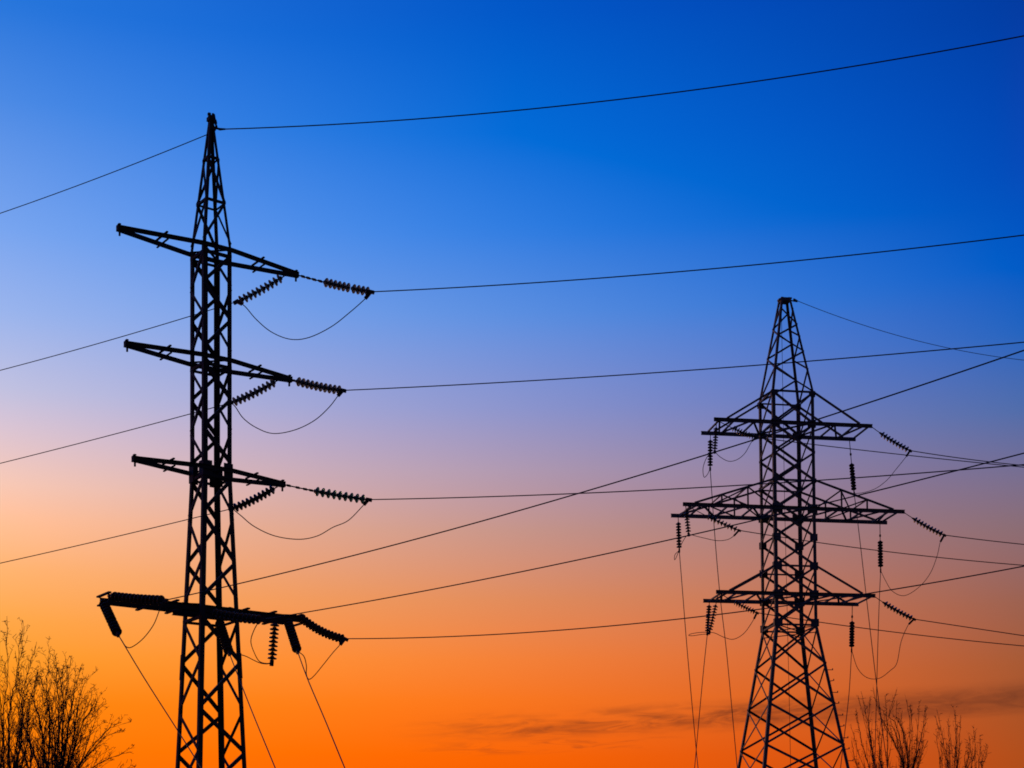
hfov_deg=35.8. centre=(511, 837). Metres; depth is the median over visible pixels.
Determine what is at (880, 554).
insulator string
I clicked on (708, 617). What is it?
insulator string
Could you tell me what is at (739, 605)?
insulator string
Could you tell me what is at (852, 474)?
insulator string
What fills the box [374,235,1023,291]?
power line
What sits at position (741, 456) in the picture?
jumper cable
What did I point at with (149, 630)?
jumper cable
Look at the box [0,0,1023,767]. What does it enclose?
sky
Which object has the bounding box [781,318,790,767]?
earth wire
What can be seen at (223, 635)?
insulator string
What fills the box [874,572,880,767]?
drop wire
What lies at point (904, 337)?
power line
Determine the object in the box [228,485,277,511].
insulator string
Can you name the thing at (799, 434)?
lattice pylon
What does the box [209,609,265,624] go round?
insulator string
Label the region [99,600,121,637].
insulator string
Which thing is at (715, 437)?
insulator string
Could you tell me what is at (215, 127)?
wire clamp
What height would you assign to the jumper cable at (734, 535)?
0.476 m
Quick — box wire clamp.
[213,114,224,130]
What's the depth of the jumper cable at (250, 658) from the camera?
40.65 m
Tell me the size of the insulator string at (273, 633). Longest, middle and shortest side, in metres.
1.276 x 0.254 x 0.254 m
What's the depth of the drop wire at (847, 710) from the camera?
71.21 m
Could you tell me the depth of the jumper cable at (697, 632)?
71.75 m
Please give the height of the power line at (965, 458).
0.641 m
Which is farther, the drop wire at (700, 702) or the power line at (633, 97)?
the drop wire at (700, 702)
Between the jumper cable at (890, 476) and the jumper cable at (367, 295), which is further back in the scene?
the jumper cable at (890, 476)
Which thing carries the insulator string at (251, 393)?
hanging from the lattice pylon at (213, 474)
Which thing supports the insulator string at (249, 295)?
hanging from the lattice pylon at (213, 474)
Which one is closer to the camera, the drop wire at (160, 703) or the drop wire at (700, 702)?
the drop wire at (160, 703)
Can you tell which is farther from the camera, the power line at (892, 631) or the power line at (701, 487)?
the power line at (892, 631)
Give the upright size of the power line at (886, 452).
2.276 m
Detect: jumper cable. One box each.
[123,602,163,647]
[231,653,271,663]
[232,390,342,433]
[234,499,368,539]
[235,291,370,339]
[250,624,270,663]
[299,637,345,679]
[688,632,707,635]
[692,530,738,540]
[710,612,756,639]
[716,437,755,461]
[852,619,913,678]
[855,451,909,493]
[881,536,944,595]
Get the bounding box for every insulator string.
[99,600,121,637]
[107,592,168,605]
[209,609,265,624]
[215,619,232,655]
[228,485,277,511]
[232,379,278,405]
[233,275,284,304]
[268,618,278,665]
[284,619,300,653]
[286,484,371,503]
[292,377,345,393]
[299,275,374,294]
[300,615,348,642]
[676,518,681,551]
[684,504,740,531]
[684,505,690,536]
[705,603,711,634]
[708,435,712,469]
[708,592,718,634]
[712,420,718,453]
[717,420,757,438]
[720,593,758,614]
[849,441,856,493]
[849,606,854,651]
[870,425,911,451]
[873,595,915,620]
[878,534,882,571]
[902,511,946,536]
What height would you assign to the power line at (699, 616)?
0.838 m
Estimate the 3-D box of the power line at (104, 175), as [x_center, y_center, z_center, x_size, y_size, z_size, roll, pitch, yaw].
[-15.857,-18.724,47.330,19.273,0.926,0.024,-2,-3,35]
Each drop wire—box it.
[118,635,201,767]
[229,654,275,767]
[297,652,344,767]
[679,552,697,766]
[694,635,707,767]
[710,470,737,767]
[840,652,851,767]
[854,497,887,767]
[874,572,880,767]
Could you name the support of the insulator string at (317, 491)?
attached to the lattice pylon at (213, 474)
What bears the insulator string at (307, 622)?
attached to the lattice pylon at (213, 474)
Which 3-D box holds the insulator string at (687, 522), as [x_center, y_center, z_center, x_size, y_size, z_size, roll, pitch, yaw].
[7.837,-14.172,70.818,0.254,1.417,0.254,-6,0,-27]
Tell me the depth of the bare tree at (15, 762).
33.06 m
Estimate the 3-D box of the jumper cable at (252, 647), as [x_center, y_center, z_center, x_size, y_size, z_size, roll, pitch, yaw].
[-6.516,-5.024,40.871,0.436,0.907,1.859,0,-2,0]
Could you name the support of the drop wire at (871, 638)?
hanging from the insulator string at (852, 474)
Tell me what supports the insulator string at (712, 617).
hanging from the lattice pylon at (799, 434)
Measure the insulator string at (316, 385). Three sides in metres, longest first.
1.696 x 0.272 x 0.254 m
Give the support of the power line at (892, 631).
attached to the insulator string at (739, 605)
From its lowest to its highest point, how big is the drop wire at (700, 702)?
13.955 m
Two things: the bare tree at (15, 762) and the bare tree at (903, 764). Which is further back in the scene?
the bare tree at (903, 764)
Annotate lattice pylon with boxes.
[96,112,303,767]
[671,297,904,767]
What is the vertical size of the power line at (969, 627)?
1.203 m
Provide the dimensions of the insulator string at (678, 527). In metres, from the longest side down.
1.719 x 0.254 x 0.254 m
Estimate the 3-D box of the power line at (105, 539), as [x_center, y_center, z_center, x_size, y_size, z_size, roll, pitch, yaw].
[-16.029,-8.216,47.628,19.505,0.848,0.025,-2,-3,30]
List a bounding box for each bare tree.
[0,620,47,767]
[10,636,136,767]
[849,689,928,767]
[934,705,975,767]
[964,726,987,767]
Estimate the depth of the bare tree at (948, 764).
90.45 m
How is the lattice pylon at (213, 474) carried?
on the ground
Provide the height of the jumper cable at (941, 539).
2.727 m
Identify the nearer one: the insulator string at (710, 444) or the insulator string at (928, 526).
the insulator string at (928, 526)
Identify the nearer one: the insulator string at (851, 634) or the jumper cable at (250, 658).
the jumper cable at (250, 658)
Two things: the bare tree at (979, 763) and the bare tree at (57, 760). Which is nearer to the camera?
the bare tree at (57, 760)
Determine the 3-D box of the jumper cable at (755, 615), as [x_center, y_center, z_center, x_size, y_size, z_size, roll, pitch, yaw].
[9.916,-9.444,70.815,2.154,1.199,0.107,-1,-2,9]
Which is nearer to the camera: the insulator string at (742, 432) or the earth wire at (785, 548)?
the insulator string at (742, 432)
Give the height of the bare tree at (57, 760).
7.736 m
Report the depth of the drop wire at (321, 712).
36.76 m
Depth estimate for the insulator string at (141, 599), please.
38.39 m
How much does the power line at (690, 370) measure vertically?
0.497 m
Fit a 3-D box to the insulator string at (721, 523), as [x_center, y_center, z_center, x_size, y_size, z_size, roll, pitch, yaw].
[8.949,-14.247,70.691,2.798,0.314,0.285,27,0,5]
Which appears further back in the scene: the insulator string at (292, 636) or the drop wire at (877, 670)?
the drop wire at (877, 670)
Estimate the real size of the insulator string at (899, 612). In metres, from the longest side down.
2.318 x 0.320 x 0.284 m
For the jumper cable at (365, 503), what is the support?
hanging from the insulator string at (317, 491)
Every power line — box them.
[0,134,206,213]
[0,303,232,370]
[0,405,221,463]
[0,509,227,563]
[167,350,1023,599]
[225,35,1023,129]
[265,453,1023,618]
[346,342,1023,390]
[348,566,1023,638]
[372,464,1023,499]
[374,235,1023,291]
[741,530,1023,565]
[758,437,1023,467]
[759,613,1023,645]
[798,301,1020,359]
[913,451,1023,465]
[916,619,1023,635]
[947,535,1023,544]
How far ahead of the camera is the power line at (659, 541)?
34.16 m
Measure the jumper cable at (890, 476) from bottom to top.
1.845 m
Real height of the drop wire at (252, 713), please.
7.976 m
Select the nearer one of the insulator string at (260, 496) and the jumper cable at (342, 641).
the jumper cable at (342, 641)
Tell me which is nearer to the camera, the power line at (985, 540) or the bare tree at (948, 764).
the power line at (985, 540)
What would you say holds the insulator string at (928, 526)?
attached to the lattice pylon at (799, 434)
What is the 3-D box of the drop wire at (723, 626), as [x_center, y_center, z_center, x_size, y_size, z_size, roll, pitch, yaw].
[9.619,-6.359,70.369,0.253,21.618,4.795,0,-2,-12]
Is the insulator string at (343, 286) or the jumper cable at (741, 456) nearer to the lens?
the insulator string at (343, 286)
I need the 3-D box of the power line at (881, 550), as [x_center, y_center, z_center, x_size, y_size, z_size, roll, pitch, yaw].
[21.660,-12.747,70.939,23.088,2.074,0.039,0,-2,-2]
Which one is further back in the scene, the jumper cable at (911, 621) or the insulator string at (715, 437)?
the jumper cable at (911, 621)
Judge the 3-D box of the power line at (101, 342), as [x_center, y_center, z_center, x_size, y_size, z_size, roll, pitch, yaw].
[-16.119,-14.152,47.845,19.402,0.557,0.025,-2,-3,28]
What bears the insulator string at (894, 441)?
attached to the lattice pylon at (799, 434)
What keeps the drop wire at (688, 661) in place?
hanging from the insulator string at (678, 527)
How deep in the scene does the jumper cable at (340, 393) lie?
42.73 m
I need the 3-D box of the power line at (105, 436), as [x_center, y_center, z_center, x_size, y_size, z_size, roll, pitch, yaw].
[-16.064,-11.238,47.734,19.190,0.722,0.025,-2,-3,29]

